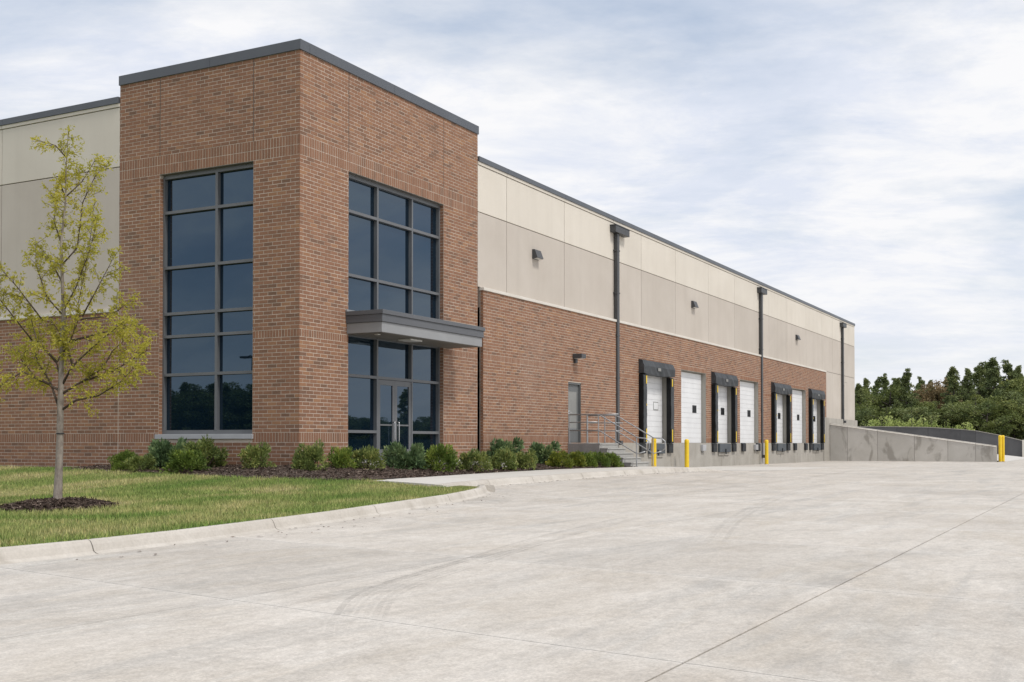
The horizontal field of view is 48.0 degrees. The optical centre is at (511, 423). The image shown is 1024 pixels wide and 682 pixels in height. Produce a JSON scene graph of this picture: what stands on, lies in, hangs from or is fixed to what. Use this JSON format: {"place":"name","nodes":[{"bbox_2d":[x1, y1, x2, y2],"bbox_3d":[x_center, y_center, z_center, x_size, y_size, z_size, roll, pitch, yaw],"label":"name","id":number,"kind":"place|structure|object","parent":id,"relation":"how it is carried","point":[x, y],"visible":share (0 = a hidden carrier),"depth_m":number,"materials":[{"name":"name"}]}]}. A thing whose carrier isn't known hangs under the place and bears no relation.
{"place":"outdoors","nodes":[
{"label":"outdoors","id":0,"kind":"place"},
{"bbox_2d":[0,464,478,546],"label":"lawn","id":1,"kind":"structure","parent":0,"point":[202,478],"depth_m":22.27,"materials":[{"name":"green plant"}]},
{"bbox_2d":[0,125,156,498],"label":"young tree","id":2,"kind":"object","parent":1,"relation":"on","point":[62,341],"visible":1,"depth_m":16.46,"materials":[{"name":"green plant"}]},
{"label":"mulch ring","id":3,"kind":"structure","parent":1,"relation":"on","visible":0},
{"bbox_2d":[0,496,121,512],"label":"mulch","id":4,"kind":"object","parent":3,"relation":"on","point":[42,504],"visible":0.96,"depth_m":16.01,"materials":[{"name":"brown plant"}]},
{"bbox_2d":[212,475,397,480],"bbox_3d":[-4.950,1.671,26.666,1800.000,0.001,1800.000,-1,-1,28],"label":"ground","id":5,"kind":"structure","parent":0,"point":[322,479],"depth_m":39.87,"materials":[{"name":"brown soil"}]},
{"bbox_2d":[0,485,494,564],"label":"lawn kerb","id":6,"kind":"structure","parent":5,"relation":"on","point":[41,551],"depth_m":12.57,"materials":[{"name":"concrete"}]},
{"bbox_2d":[0,39,856,473],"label":"warehouse","id":7,"kind":"structure","parent":5,"relation":"on","point":[318,245],"depth_m":30.40,"materials":[{"name":"brown brick"}]},
{"bbox_2d":[155,163,252,438],"bbox_3d":[-7.494,-2.945,28.202,3.140,6.634,0.293,-1,-1,28],"label":"window","id":8,"kind":"structure","parent":7,"relation":"in","point":[207,364],"depth_m":28.32,"materials":[{"name":"glass"}]},
{"bbox_2d":[378,379,394,459],"bbox_3d":[-3.275,-0.096,30.084,0.134,2.100,0.781,-1,-1,28],"label":"entrance door","id":9,"kind":"structure","parent":7,"relation":"in","point":[386,388],"depth_m":30.11,"materials":[{"name":"glass"}]},
{"bbox_2d":[395,381,410,451],"bbox_3d":[-2.904,-0.084,30.780,0.134,2.100,0.780,-1,-1,28],"label":"entrance door","id":10,"kind":"structure","parent":7,"relation":"in","point":[402,389],"depth_m":30.84,"materials":[{"name":"glass"}]},
{"bbox_2d":[532,249,542,259],"bbox_3d":[0.843,-5.520,37.471,0.200,0.310,0.440,-1,-1,28],"label":"wall light","id":11,"kind":"object","parent":7,"relation":"attached to","point":[536,254],"visible":1,"depth_m":37.33,"materials":[{"name":"grey metal"}]},
{"bbox_2d":[568,382,580,442],"bbox_3d":[2.109,-0.387,39.932,0.162,2.090,1.050,-1,-1,28],"label":"service door","id":12,"kind":"structure","parent":7,"relation":"in","point":[574,390],"depth_m":40.06,"materials":[{"name":"grey paint"}]},
{"bbox_2d":[573,353,585,362],"bbox_3d":[2.336,-2.269,39.838,0.359,0.310,0.360,-1,-1,28],"label":"wall light","id":13,"kind":"object","parent":7,"relation":"attached to","point":[576,357],"visible":1,"depth_m":39.73,"materials":[{"name":"grey metal"}]},
{"bbox_2d":[639,443,645,453],"bbox_3d":[5.159,0.962,45.316,0.109,0.415,0.600,-1,-1,28],"label":"dock bumper","id":14,"kind":"object","parent":7,"relation":"attached to","point":[641,449],"visible":0.86,"depth_m":45.14,"materials":[{"name":"rubber"}]},
{"bbox_2d":[648,444,664,456],"bbox_3d":[5.890,1.077,46.636,0.159,0.550,1.720,-1,-1,28],"label":"dock leveler","id":15,"kind":"object","parent":7,"relation":"attached to","point":[660,447],"visible":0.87,"depth_m":46.75,"materials":[{"name":"metal"}]},
{"bbox_2d":[639,359,674,442],"bbox_3d":[5.917,-0.883,46.655,0.259,3.310,3.500,-1,-1,28],"label":"dock shelter","id":16,"kind":"object","parent":7,"relation":"attached to","point":[655,369],"visible":1,"depth_m":46.11,"materials":[{"name":"fabric"}]},
{"bbox_2d":[647,375,666,442],"bbox_3d":[5.627,-0.845,46.826,0.388,3.280,3.130,-1,-1,28],"label":"dock door","id":17,"kind":"structure","parent":7,"relation":"in","point":[656,386],"depth_m":47.56,"materials":[{"name":"paint"}]},
{"bbox_2d":[666,443,672,452],"bbox_3d":[6.615,1.009,48.053,0.109,0.415,0.600,-1,-1,28],"label":"dock bumper","id":18,"kind":"object","parent":7,"relation":"attached to","point":[669,447],"visible":1,"depth_m":47.93,"materials":[{"name":"rubber"}]},
{"bbox_2d":[681,369,705,442],"bbox_3d":[7.899,-0.772,51.098,0.388,3.280,3.510,-1,-1,28],"label":"dock door","id":19,"kind":"structure","parent":7,"relation":"in","point":[693,384],"depth_m":51.58,"materials":[{"name":"paint"}]},
{"bbox_2d":[691,301,698,308],"bbox_3d":[8.159,-5.315,51.225,0.200,0.310,0.460,-1,-1,28],"label":"wall light","id":20,"kind":"object","parent":7,"relation":"attached to","point":[694,304],"visible":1,"depth_m":51.06,"materials":[{"name":"grey metal"}]},
{"bbox_2d":[711,443,716,451],"bbox_3d":[9.385,1.098,53.261,0.109,0.415,0.600,-1,-1,28],"label":"dock bumper","id":21,"kind":"object","parent":7,"relation":"attached to","point":[714,447],"visible":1,"depth_m":53.09,"materials":[{"name":"rubber"}]},
{"bbox_2d":[711,371,737,442],"bbox_3d":[10.138,-0.747,54.591,0.259,3.310,3.440,-1,-1,28],"label":"dock shelter","id":22,"kind":"object","parent":7,"relation":"attached to","point":[722,379],"visible":1,"depth_m":54.00,"materials":[{"name":"fabric"}]},
{"bbox_2d":[718,444,730,454],"bbox_3d":[10.112,1.213,54.572,0.159,0.550,1.720,-1,-1,28],"label":"dock leveler","id":23,"kind":"object","parent":7,"relation":"attached to","point":[724,449],"visible":1,"depth_m":54.40,"materials":[{"name":"metal"}]},
{"bbox_2d":[718,386,730,442],"bbox_3d":[9.841,-0.709,54.749,0.388,3.280,3.080,-1,-1,28],"label":"dock door","id":24,"kind":"structure","parent":7,"relation":"in","point":[724,393],"depth_m":55.59,"materials":[{"name":"paint"}]},
{"bbox_2d":[731,443,736,451],"bbox_3d":[10.817,1.144,55.953,0.109,0.415,0.600,-1,-1,28],"label":"dock bumper","id":25,"kind":"object","parent":7,"relation":"attached to","point":[734,447],"visible":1,"depth_m":55.83,"materials":[{"name":"rubber"}]},
{"bbox_2d":[740,379,757,442],"bbox_3d":[11.924,-0.642,58.664,0.388,3.280,3.450,-1,-1,28],"label":"dock door","id":26,"kind":"structure","parent":7,"relation":"in","point":[748,389],"depth_m":59.21,"materials":[{"name":"paint"}]},
{"bbox_2d":[776,444,785,453],"bbox_3d":[14.946,1.369,63.660,0.159,0.550,1.720,-1,-1,28],"label":"dock leveler","id":27,"kind":"object","parent":7,"relation":"attached to","point":[780,448],"visible":1,"depth_m":63.37,"materials":[{"name":"metal"}]},
{"bbox_2d":[771,382,791,442],"bbox_3d":[14.972,-0.591,63.679,0.259,3.310,3.550,-1,-1,28],"label":"dock shelter","id":28,"kind":"object","parent":7,"relation":"attached to","point":[781,389],"visible":1,"depth_m":63.03,"materials":[{"name":"plastic"}]},
{"bbox_2d":[777,394,785,442],"bbox_3d":[14.666,-0.554,63.819,0.388,3.280,3.130,-1,-1,28],"label":"dock door","id":29,"kind":"structure","parent":7,"relation":"in","point":[781,399],"depth_m":64.87,"materials":[{"name":"paint"}]},
{"bbox_2d":[792,388,805,442],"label":"dock door","id":30,"kind":"structure","parent":7,"relation":"in","point":[798,395],"depth_m":68.31,"materials":[{"name":"paint"}]},
{"bbox_2d":[813,399,819,442],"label":"dock door","id":31,"kind":"structure","parent":7,"relation":"in","point":[816,407],"depth_m":72.29,"materials":[{"name":"paint"}]},
{"bbox_2d":[808,388,825,442],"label":"dock shelter","id":32,"kind":"object","parent":7,"relation":"attached to","point":[813,394],"visible":1,"depth_m":70.73,"materials":[{"name":"fabric"}]},
{"bbox_2d":[813,444,820,452],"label":"dock leveler","id":33,"kind":"object","parent":7,"relation":"attached to","point":[816,447],"visible":1,"depth_m":70.85,"materials":[{"name":"metal"}]},
{"bbox_2d":[855,383,868,406],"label":"tree","id":34,"kind":"object","parent":5,"relation":"on","point":[859,392],"visible":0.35,"depth_m":117.84,"materials":[{"name":"green plant"}]},
{"bbox_2d":[855,407,875,425],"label":"tree","id":35,"kind":"object","parent":5,"relation":"on","point":[859,418],"visible":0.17,"depth_m":106.99,"materials":[{"name":"green plant"}]},
{"bbox_2d":[863,378,871,391],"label":"tree","id":36,"kind":"object","parent":5,"relation":"on","point":[865,382],"visible":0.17,"depth_m":132.13,"materials":[{"name":"green plant"}]},
{"bbox_2d":[855,401,885,425],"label":"tree","id":37,"kind":"object","parent":5,"relation":"on","point":[860,407],"visible":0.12,"depth_m":109.59,"materials":[{"name":"green plant"}]},
{"bbox_2d":[870,376,884,406],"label":"tree","id":38,"kind":"object","parent":5,"relation":"on","point":[878,381],"visible":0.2,"depth_m":125.92,"materials":[{"name":"green plant"}]},
{"bbox_2d":[868,415,895,425],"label":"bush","id":39,"kind":"object","parent":5,"relation":"on","point":[874,422],"visible":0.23,"depth_m":100.07,"materials":[{"name":"green plant"}]},
{"bbox_2d":[858,407,906,425],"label":"tree","id":40,"kind":"object","parent":5,"relation":"on","point":[877,417],"visible":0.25,"depth_m":105.92,"materials":[{"name":"green plant"}]},
{"bbox_2d":[880,373,889,406],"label":"tree","id":41,"kind":"object","parent":5,"relation":"on","point":[885,381],"visible":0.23,"depth_m":133.93,"materials":[{"name":"green plant"}]},
{"bbox_2d":[860,383,922,412],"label":"tree","id":42,"kind":"object","parent":5,"relation":"on","point":[881,401],"visible":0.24,"depth_m":122.00,"materials":[{"name":"green plant"}]},
{"bbox_2d":[890,399,901,410],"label":"tree","id":43,"kind":"object","parent":5,"relation":"on","point":[896,403],"visible":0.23,"depth_m":110.23,"materials":[{"name":"green plant"}]},
{"bbox_2d":[889,412,903,426],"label":"sapling","id":44,"kind":"object","parent":5,"relation":"on","point":[894,422],"visible":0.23,"depth_m":100.98,"materials":[{"name":"green plant"}]},
{"bbox_2d":[893,377,900,388],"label":"tree","id":45,"kind":"object","parent":5,"relation":"on","point":[896,382],"visible":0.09,"depth_m":129.64,"materials":[{"name":"green plant"}]},
{"bbox_2d":[892,368,918,409],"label":"tree","id":46,"kind":"object","parent":5,"relation":"on","point":[905,386],"visible":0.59,"depth_m":119.75,"materials":[{"name":"green plant"}]},
{"bbox_2d":[895,417,926,426],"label":"sapling","id":47,"kind":"object","parent":5,"relation":"on","point":[909,422],"visible":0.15,"depth_m":99.00,"materials":[{"name":"green plant"}]},
{"bbox_2d":[830,423,996,461],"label":"retaining wall","id":48,"kind":"structure","parent":5,"relation":"on","point":[850,443],"depth_m":72.30,"materials":[{"name":"concrete"}]},
{"bbox_2d":[890,407,940,426],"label":"tree","id":49,"kind":"object","parent":5,"relation":"on","point":[915,415],"visible":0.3,"depth_m":103.35,"materials":[{"name":"green plant"}]},
{"bbox_2d":[916,376,924,384],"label":"tree","id":50,"kind":"object","parent":5,"relation":"on","point":[919,378],"visible":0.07,"depth_m":133.81,"materials":[{"name":"green plant"}]},
{"bbox_2d":[924,416,939,427],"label":"sapling","id":51,"kind":"object","parent":5,"relation":"on","point":[934,424],"visible":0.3,"depth_m":98.98,"materials":[{"name":"green plant"}]},
{"bbox_2d":[913,377,962,409],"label":"tree","id":52,"kind":"object","parent":5,"relation":"on","point":[933,393],"visible":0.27,"depth_m":122.76,"materials":[{"name":"brown plant"}]},
{"bbox_2d":[857,426,1023,456],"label":"ramp wall","id":53,"kind":"structure","parent":5,"relation":"on","point":[1014,447],"depth_m":91.09,"materials":[{"name":"concrete"}]},
{"bbox_2d":[920,399,963,427],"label":"tree","id":54,"kind":"object","parent":5,"relation":"on","point":[932,406],"visible":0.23,"depth_m":105.07,"materials":[{"name":"green plant"}]},
{"bbox_2d":[942,395,951,407],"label":"tree","id":55,"kind":"object","parent":5,"relation":"on","point":[947,400],"visible":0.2,"depth_m":109.67,"materials":[{"name":"green plant"}]},
{"bbox_2d":[938,366,967,408],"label":"tree","id":56,"kind":"object","parent":5,"relation":"on","point":[953,378],"visible":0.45,"depth_m":115.68,"materials":[{"name":"green plant"}]},
{"bbox_2d":[954,422,974,429],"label":"sapling","id":57,"kind":"object","parent":5,"relation":"on","point":[960,427],"visible":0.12,"depth_m":99.06,"materials":[{"name":"green plant"}]},
{"bbox_2d":[959,368,974,402],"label":"tree","id":58,"kind":"object","parent":5,"relation":"on","point":[965,383],"visible":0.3,"depth_m":130.39,"materials":[{"name":"green plant"}]},
{"bbox_2d":[932,403,1005,433],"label":"tree","id":59,"kind":"object","parent":5,"relation":"on","point":[953,421],"visible":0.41,"depth_m":103.25,"materials":[{"name":"green plant"}]},
{"bbox_2d":[965,361,990,403],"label":"tree","id":60,"kind":"object","parent":5,"relation":"on","point":[979,373],"visible":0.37,"depth_m":117.89,"materials":[{"name":"green plant"}]},
{"bbox_2d":[954,394,1008,433],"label":"tree","id":61,"kind":"object","parent":5,"relation":"on","point":[977,399],"visible":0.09,"depth_m":105.72,"materials":[{"name":"green plant"}]},
{"bbox_2d":[951,399,1022,435],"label":"tree","id":62,"kind":"object","parent":5,"relation":"on","point":[987,408],"visible":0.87,"depth_m":101.37,"materials":[{"name":"green plant"}]},
{"bbox_2d":[980,357,1010,419],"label":"tree","id":63,"kind":"object","parent":5,"relation":"on","point":[993,377],"visible":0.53,"depth_m":113.60,"materials":[{"name":"green plant"}]},
{"bbox_2d":[988,397,1023,439],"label":"tree","id":64,"kind":"object","parent":5,"relation":"on","point":[1005,411],"visible":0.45,"depth_m":103.12,"materials":[{"name":"green plant"}]},
{"bbox_2d":[990,377,1023,436],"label":"tree","id":65,"kind":"object","parent":5,"relation":"on","point":[1016,385],"visible":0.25,"depth_m":115.18,"materials":[{"name":"green plant"}]},
{"bbox_2d":[1000,360,1016,381],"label":"tree","id":66,"kind":"object","parent":5,"relation":"on","point":[1009,371],"visible":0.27,"depth_m":121.97,"materials":[{"name":"green plant"}]},
{"bbox_2d":[1002,391,1023,439],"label":"tree","id":67,"kind":"object","parent":5,"relation":"on","point":[1020,402],"visible":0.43,"depth_m":103.61,"materials":[{"name":"green plant"}]},
{"bbox_2d":[1014,365,1023,382],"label":"tree","id":68,"kind":"object","parent":5,"relation":"on","point":[1018,369],"visible":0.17,"depth_m":125.50,"materials":[{"name":"green plant"}]},
{"bbox_2d":[0,459,1023,681],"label":"parking lot","id":69,"kind":"structure","parent":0,"point":[877,571],"depth_m":8.19,"materials":[{"name":"grey concrete"}]},
{"bbox_2d":[436,467,723,486],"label":"sidewalk kerb","id":70,"kind":"structure","parent":69,"relation":"on","point":[527,479],"depth_m":29.32,"materials":[{"name":"concrete"}]},
{"bbox_2d":[765,440,768,463],"bbox_3d":[13.269,1.479,59.866,0.286,1.302,0.286,-1,-1,28],"label":"bollard","id":71,"kind":"object","parent":69,"relation":"on","point":[766,451],"visible":0.83,"depth_m":59.78,"materials":[{"name":"yellow metal"}]},
{"bbox_2d":[998,435,1001,461],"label":"bollard","id":72,"kind":"object","parent":69,"relation":"on","point":[1000,448],"visible":0.88,"depth_m":69.81,"materials":[{"name":"yellow metal"}]},
{"bbox_2d":[997,454,1023,461],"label":"ramp","id":73,"kind":"structure","parent":69,"relation":"on","point":[1009,458],"depth_m":81.51,"materials":[{"name":"concrete"}]},
{"bbox_2d":[1002,435,1004,461],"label":"bollard","id":74,"kind":"object","parent":73,"relation":"on","point":[1003,448],"visible":0.9,"depth_m":70.06,"materials":[{"name":"yellow metal"}]},
{"bbox_2d":[0,0,1023,393],"label":"sky","id":75,"kind":"structure","parent":0,"point":[861,162],"materials":[{"name":"white"}]},
{"bbox_2d":[362,460,834,486],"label":"sidewalk","id":76,"kind":"structure","parent":0,"point":[433,480],"depth_m":29.61,"materials":[{"name":"concrete"}]},
{"bbox_2d":[68,460,634,479],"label":"bed mulch","id":77,"kind":"object","parent":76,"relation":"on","point":[362,473],"visible":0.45,"depth_m":26.20,"materials":[{"name":"brown plant"}]},
{"bbox_2d":[107,449,139,470],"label":"shrub","id":78,"kind":"object","parent":77,"relation":"on","point":[116,460],"visible":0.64,"depth_m":27.13,"materials":[{"name":"green plant"}]},
{"bbox_2d":[123,453,159,472],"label":"shrub","id":79,"kind":"object","parent":77,"relation":"on","point":[146,461],"visible":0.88,"depth_m":26.53,"materials":[{"name":"green plant"}]},
{"bbox_2d":[141,436,186,467],"bbox_3d":[-8.399,0.739,27.762,1.261,0.919,1.256,0,-1,4],"label":"shrub","id":80,"kind":"object","parent":77,"relation":"on","point":[158,449],"visible":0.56,"depth_m":27.39,"materials":[{"name":"green plant"}]},
{"bbox_2d":[159,447,212,473],"bbox_3d":[-7.284,0.845,25.857,0.954,0.661,1.073,-1,-1,31],"label":"shrub","id":81,"kind":"object","parent":77,"relation":"on","point":[186,461],"visible":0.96,"depth_m":25.63,"materials":[{"name":"green plant"}]},
{"bbox_2d":[182,433,229,467],"bbox_3d":[-7.300,0.679,27.006,1.128,0.948,1.275,1,-1,-37],"label":"shrub","id":82,"kind":"object","parent":77,"relation":"on","point":[215,456],"visible":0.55,"depth_m":26.86,"materials":[{"name":"green plant"}]},
{"bbox_2d":[237,441,276,468],"bbox_3d":[-5.848,0.752,26.290,0.841,0.742,0.845,0,-1,24],"label":"shrub","id":83,"kind":"object","parent":77,"relation":"on","point":[255,453],"visible":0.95,"depth_m":26.13,"materials":[{"name":"green plant"}]},
{"bbox_2d":[290,439,328,470],"bbox_3d":[-4.523,0.721,25.692,0.829,0.836,0.788,1,-1,-32],"label":"shrub","id":84,"kind":"object","parent":77,"relation":"on","point":[312,455],"visible":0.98,"depth_m":25.57,"materials":[{"name":"green plant"}]},
{"bbox_2d":[324,446,358,467],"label":"shrub","id":85,"kind":"object","parent":77,"relation":"on","point":[341,457],"visible":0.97,"depth_m":26.85,"materials":[{"name":"green plant"}]},
{"bbox_2d":[351,444,386,469],"bbox_3d":[-3.431,0.837,27.402,0.832,0.701,0.929,1,-1,-37],"label":"shrub","id":86,"kind":"object","parent":77,"relation":"on","point":[368,454],"visible":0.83,"depth_m":27.25,"materials":[{"name":"green plant"}]},
{"bbox_2d":[381,441,429,469],"bbox_3d":[-2.674,0.833,28.970,1.245,0.878,1.173,0,-1,-20],"label":"shrub","id":87,"kind":"object","parent":77,"relation":"on","point":[398,455],"visible":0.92,"depth_m":28.68,"materials":[{"name":"green plant"}]},
{"bbox_2d":[423,443,458,471],"bbox_3d":[-1.866,0.870,29.297,0.999,0.874,0.979,-1,-1,37],"label":"shrub","id":88,"kind":"object","parent":77,"relation":"on","point":[448,456],"visible":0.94,"depth_m":29.06,"materials":[{"name":"green plant"}]},
{"bbox_2d":[457,447,493,471],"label":"shrub","id":89,"kind":"object","parent":77,"relation":"on","point":[469,457],"visible":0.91,"depth_m":30.05,"materials":[{"name":"green plant"}]},
{"bbox_2d":[489,445,518,471],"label":"shrub","id":90,"kind":"object","parent":77,"relation":"on","point":[497,459],"visible":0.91,"depth_m":31.60,"materials":[{"name":"green plant"}]},
{"bbox_2d":[486,436,524,458],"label":"shrub","id":91,"kind":"object","parent":77,"relation":"on","point":[516,446],"visible":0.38,"depth_m":33.93,"materials":[{"name":"green plant"}]},
{"bbox_2d":[515,449,537,469],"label":"shrub","id":92,"kind":"object","parent":77,"relation":"on","point":[526,459],"visible":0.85,"depth_m":32.57,"materials":[{"name":"green plant"}]},
{"bbox_2d":[525,440,561,463],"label":"shrub","id":93,"kind":"object","parent":77,"relation":"on","point":[542,453],"visible":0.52,"depth_m":35.45,"materials":[{"name":"green plant"}]},
{"bbox_2d":[545,449,574,468],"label":"shrub","id":94,"kind":"object","parent":77,"relation":"on","point":[556,459],"visible":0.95,"depth_m":34.80,"materials":[{"name":"green plant"}]},
{"bbox_2d":[566,450,586,466],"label":"shrub","id":95,"kind":"object","parent":77,"relation":"on","point":[577,458],"visible":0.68,"depth_m":35.75,"materials":[{"name":"green plant"}]},
{"bbox_2d":[581,451,597,466],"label":"shrub","id":96,"kind":"object","parent":77,"relation":"on","point":[590,460],"visible":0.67,"depth_m":36.35,"materials":[{"name":"green plant"}]},
{"bbox_2d":[591,450,610,466],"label":"shrub","id":97,"kind":"object","parent":77,"relation":"on","point":[600,457],"visible":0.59,"depth_m":36.91,"materials":[{"name":"green plant"}]},
{"bbox_2d":[598,452,623,466],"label":"shrub","id":98,"kind":"object","parent":77,"relation":"on","point":[614,459],"visible":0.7,"depth_m":37.43,"materials":[{"name":"green plant"}]},
{"bbox_2d":[568,443,648,468],"bbox_3d":[3.327,1.116,39.531,2.342,0.890,1.638,-1,-1,28],"label":"concrete stair","id":99,"kind":"object","parent":76,"relation":"on","point":[627,459],"visible":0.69,"depth_m":39.10,"materials":[{"name":"grey concrete"}]},
{"bbox_2d":[569,414,649,466],"bbox_3d":[3.241,0.542,38.731,2.975,1.771,0.100,-1,-1,28],"label":"handrail","id":100,"kind":"object","parent":99,"relation":"on","point":[586,422],"visible":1,"depth_m":38.88,"materials":[{"name":"metal"}]},
{"bbox_2d":[588,415,665,465],"bbox_3d":[3.950,0.564,40.064,2.975,1.771,0.100,-1,-1,28],"label":"handrail","id":101,"kind":"object","parent":99,"relation":"on","point":[652,452],"visible":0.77,"depth_m":39.88,"materials":[{"name":"metal"}]},
{"bbox_2d":[589,414,622,430],"bbox_3d":[3.328,-0.046,40.476,1.205,0.621,0.521,0,-1,0],"label":"guard rail","id":102,"kind":"object","parent":101,"relation":"attached to","point":[609,422],"visible":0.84,"depth_m":40.43,"materials":[{"name":"metal"}]},
{"bbox_2d":[651,438,655,466],"bbox_3d":[5.456,1.141,44.158,0.286,1.242,0.286,-1,-1,28],"label":"bollard","id":103,"kind":"object","parent":76,"relation":"on","point":[654,451],"visible":0.22,"depth_m":44.07,"materials":[{"name":"yellow metal"}]},
{"bbox_2d":[684,439,688,466],"bbox_3d":[7.361,1.271,48.376,0.286,1.262,0.286,-1,-1,28],"label":"bollard","id":104,"kind":"object","parent":76,"relation":"on","point":[686,441],"visible":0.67,"depth_m":48.30,"materials":[{"name":"yellow metal"}]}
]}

